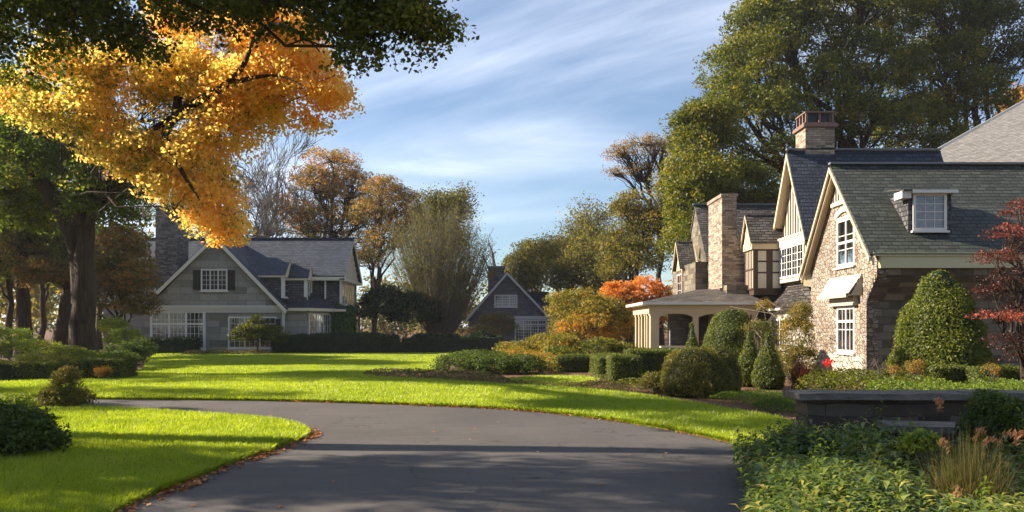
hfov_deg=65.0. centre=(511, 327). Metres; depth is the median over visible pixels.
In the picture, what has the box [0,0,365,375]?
maple tree
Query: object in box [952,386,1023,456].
conifer shrub
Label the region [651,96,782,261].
broadleaf tree
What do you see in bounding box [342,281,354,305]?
window
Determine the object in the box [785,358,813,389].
red grass
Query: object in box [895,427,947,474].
shrub
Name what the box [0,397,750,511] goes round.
driveway
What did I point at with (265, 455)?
fallen leaves
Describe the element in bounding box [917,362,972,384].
clipped hedge
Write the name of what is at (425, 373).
ground cover
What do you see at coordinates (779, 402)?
ground cover
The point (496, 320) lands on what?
climbing shrub
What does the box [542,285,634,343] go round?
golden shrub
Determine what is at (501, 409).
fallen leaves
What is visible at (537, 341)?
golden shrub
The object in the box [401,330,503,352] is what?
garden hedge
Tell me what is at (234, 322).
window
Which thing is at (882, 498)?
bed planting
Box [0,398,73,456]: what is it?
bushy shrub
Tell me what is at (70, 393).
bushy shrub
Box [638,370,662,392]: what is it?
creeping shrub
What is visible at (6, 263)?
woodland tree
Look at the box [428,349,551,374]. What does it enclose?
creeping shrub
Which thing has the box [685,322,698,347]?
topiary
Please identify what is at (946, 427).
stone bench
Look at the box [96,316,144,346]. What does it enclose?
understorey shrub
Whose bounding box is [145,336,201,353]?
garden hedge
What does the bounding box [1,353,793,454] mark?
lawn
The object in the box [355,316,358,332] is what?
window
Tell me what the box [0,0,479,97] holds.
overhanging tree
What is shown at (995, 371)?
autumn sprig
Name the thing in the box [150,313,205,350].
window
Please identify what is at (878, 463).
ground cover
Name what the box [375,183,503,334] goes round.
vase shrub
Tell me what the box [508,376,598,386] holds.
flower bed
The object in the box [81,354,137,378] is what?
clipped hedge
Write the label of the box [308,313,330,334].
window
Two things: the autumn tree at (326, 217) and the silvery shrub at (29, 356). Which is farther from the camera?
the autumn tree at (326, 217)
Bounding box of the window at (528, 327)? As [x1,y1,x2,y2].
[515,319,546,341]
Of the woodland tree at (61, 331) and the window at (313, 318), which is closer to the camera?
the woodland tree at (61, 331)
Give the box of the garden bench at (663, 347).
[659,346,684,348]
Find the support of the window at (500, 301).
in the garden cottage
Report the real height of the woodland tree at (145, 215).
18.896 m
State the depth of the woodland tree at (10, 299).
45.93 m
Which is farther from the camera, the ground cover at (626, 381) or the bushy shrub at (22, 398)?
the ground cover at (626, 381)
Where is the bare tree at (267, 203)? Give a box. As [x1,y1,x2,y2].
[182,126,357,237]
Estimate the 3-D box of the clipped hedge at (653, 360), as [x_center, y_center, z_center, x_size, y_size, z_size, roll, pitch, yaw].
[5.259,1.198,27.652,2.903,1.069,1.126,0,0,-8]
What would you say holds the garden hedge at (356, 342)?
on the ground at (718, 402)
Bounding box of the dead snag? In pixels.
[470,229,521,276]
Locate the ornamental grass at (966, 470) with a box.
[892,396,1023,510]
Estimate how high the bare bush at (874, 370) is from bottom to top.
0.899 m
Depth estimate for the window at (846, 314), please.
29.71 m
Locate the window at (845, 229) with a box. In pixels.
[834,217,855,269]
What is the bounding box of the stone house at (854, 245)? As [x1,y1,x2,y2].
[626,100,1023,373]
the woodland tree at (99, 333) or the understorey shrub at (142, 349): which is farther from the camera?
the woodland tree at (99, 333)
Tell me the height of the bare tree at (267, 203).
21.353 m
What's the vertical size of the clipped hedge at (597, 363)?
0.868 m
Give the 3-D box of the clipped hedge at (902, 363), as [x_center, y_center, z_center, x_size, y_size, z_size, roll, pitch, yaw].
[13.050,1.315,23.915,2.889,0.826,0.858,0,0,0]
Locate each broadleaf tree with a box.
[500,235,628,339]
[593,169,672,345]
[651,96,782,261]
[688,0,954,189]
[864,0,1023,147]
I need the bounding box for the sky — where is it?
[0,0,1023,328]
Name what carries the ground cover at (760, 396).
on the ground at (718, 402)
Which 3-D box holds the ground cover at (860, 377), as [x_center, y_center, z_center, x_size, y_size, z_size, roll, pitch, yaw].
[9.667,1.399,22.264,3.686,0.596,6.247,0,0,13]
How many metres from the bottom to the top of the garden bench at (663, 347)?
0.430 m
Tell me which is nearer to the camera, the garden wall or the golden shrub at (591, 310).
the garden wall
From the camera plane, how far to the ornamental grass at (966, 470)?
6.30 m
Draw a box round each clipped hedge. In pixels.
[0,359,67,380]
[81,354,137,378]
[553,352,591,372]
[588,351,616,376]
[605,352,642,384]
[622,347,698,377]
[639,346,708,349]
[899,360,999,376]
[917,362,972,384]
[965,363,1020,388]
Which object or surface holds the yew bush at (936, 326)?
on the ground at (718, 402)
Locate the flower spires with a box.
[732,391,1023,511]
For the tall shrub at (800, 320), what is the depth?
24.77 m
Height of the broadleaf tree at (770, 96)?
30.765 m
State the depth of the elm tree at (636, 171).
65.77 m
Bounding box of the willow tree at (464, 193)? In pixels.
[409,179,484,251]
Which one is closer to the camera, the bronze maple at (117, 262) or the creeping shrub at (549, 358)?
the creeping shrub at (549, 358)
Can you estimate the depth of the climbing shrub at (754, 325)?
27.09 m
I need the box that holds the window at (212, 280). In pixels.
[199,269,227,291]
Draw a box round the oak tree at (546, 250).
[504,190,655,330]
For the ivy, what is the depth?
55.98 m
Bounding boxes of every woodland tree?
[0,156,64,360]
[0,221,22,291]
[0,247,14,357]
[33,188,108,355]
[36,282,61,351]
[65,164,152,349]
[110,193,159,240]
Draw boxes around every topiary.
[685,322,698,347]
[701,308,762,357]
[736,332,757,386]
[750,331,785,389]
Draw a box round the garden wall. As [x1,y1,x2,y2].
[782,389,1023,455]
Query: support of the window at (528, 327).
in the garden cottage
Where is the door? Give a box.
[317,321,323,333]
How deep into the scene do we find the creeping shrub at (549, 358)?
33.01 m
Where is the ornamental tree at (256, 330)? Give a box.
[226,314,291,352]
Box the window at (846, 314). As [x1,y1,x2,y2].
[834,306,855,355]
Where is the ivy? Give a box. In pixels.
[329,302,357,333]
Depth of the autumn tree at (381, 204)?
67.64 m
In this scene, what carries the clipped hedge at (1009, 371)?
on the ground at (718, 402)
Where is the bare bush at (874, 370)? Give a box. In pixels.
[856,356,886,380]
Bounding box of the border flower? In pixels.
[822,356,835,387]
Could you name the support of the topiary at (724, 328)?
on the ground at (718, 402)
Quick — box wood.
[0,204,672,339]
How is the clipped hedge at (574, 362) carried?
on the ground at (718, 402)
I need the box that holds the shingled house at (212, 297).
[97,200,362,352]
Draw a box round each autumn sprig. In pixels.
[886,363,901,376]
[905,358,928,379]
[980,362,1002,385]
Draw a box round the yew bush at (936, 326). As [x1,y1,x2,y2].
[885,268,994,377]
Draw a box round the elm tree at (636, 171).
[598,132,674,348]
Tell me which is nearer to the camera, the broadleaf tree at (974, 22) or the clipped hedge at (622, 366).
the clipped hedge at (622, 366)
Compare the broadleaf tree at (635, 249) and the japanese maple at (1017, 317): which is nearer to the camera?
the japanese maple at (1017, 317)
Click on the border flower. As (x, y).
(828, 363)
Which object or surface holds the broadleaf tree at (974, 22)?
on the ground at (718, 402)
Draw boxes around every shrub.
[0,392,40,408]
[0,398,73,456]
[12,352,74,367]
[35,365,98,407]
[91,364,116,378]
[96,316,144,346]
[103,336,158,365]
[354,284,444,334]
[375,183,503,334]
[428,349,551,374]
[460,310,519,335]
[492,332,589,353]
[496,345,563,371]
[538,336,639,355]
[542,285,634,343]
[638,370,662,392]
[659,345,737,398]
[709,344,743,393]
[730,296,787,354]
[774,298,824,382]
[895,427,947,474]
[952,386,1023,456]
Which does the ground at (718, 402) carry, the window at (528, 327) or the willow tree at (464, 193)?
the willow tree at (464, 193)
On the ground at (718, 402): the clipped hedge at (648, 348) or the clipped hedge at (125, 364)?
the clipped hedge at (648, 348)
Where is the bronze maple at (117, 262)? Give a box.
[0,221,167,328]
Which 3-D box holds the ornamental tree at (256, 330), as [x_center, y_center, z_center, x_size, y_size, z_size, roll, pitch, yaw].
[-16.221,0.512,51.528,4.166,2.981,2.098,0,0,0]
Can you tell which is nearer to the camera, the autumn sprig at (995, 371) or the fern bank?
the autumn sprig at (995, 371)
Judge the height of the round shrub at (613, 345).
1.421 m
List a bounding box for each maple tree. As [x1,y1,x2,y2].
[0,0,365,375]
[597,275,672,343]
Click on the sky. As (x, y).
(525, 111)
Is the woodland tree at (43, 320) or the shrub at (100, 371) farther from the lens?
the woodland tree at (43, 320)
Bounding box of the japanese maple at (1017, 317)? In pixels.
[964,196,1023,389]
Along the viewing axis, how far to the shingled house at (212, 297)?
53.60 m
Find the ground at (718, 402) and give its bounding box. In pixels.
[0,328,885,435]
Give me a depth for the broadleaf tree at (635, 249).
58.96 m
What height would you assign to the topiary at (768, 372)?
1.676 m
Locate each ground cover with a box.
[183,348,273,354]
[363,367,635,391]
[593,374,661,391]
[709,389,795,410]
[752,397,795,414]
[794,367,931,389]
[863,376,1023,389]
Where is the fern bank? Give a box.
[0,326,112,363]
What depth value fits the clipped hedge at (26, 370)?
25.64 m
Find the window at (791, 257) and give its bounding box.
[778,241,804,279]
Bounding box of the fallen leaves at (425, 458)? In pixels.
[133,415,720,511]
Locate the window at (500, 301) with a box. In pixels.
[494,295,517,307]
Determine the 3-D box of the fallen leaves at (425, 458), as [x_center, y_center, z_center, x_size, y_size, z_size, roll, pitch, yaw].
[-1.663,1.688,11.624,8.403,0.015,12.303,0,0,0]
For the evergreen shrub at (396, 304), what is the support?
on the ground at (718, 402)
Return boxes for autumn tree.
[270,146,396,257]
[345,173,431,332]
[995,81,1023,115]
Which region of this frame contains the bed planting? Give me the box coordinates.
[725,417,1023,511]
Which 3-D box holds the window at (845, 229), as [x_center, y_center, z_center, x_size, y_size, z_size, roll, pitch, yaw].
[12.375,-3.145,29.755,0.210,1.870,1.690,0,0,0]
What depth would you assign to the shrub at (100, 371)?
25.73 m
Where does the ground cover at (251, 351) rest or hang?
on the ground at (718, 402)
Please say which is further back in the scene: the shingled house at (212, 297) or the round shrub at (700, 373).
the shingled house at (212, 297)
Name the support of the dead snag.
on the ground at (718, 402)
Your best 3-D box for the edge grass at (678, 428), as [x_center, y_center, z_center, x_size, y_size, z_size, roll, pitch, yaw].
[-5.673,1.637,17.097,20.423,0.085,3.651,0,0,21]
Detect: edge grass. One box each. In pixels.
[2,393,729,440]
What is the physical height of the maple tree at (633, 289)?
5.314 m
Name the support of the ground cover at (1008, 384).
on the ground at (718, 402)
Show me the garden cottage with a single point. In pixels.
(508, 293)
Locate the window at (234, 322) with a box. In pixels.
[227,317,276,349]
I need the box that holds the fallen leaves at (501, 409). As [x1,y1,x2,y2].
[278,400,725,442]
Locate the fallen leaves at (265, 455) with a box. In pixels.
[113,427,321,511]
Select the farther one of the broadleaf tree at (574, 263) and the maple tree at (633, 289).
the broadleaf tree at (574, 263)
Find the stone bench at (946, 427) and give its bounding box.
[876,420,1007,443]
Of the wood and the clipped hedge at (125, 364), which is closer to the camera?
the clipped hedge at (125, 364)
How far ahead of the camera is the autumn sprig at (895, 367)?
22.37 m
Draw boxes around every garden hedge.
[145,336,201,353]
[270,331,402,352]
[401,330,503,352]
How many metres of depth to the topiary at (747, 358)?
23.40 m
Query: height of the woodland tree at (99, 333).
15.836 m
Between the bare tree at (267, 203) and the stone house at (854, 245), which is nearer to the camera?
the stone house at (854, 245)
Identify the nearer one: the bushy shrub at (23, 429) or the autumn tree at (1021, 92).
the bushy shrub at (23, 429)
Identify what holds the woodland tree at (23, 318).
on the ground at (718, 402)
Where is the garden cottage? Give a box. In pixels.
[465,266,549,342]
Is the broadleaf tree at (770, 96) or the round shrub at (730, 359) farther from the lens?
the broadleaf tree at (770, 96)
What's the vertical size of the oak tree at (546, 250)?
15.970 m

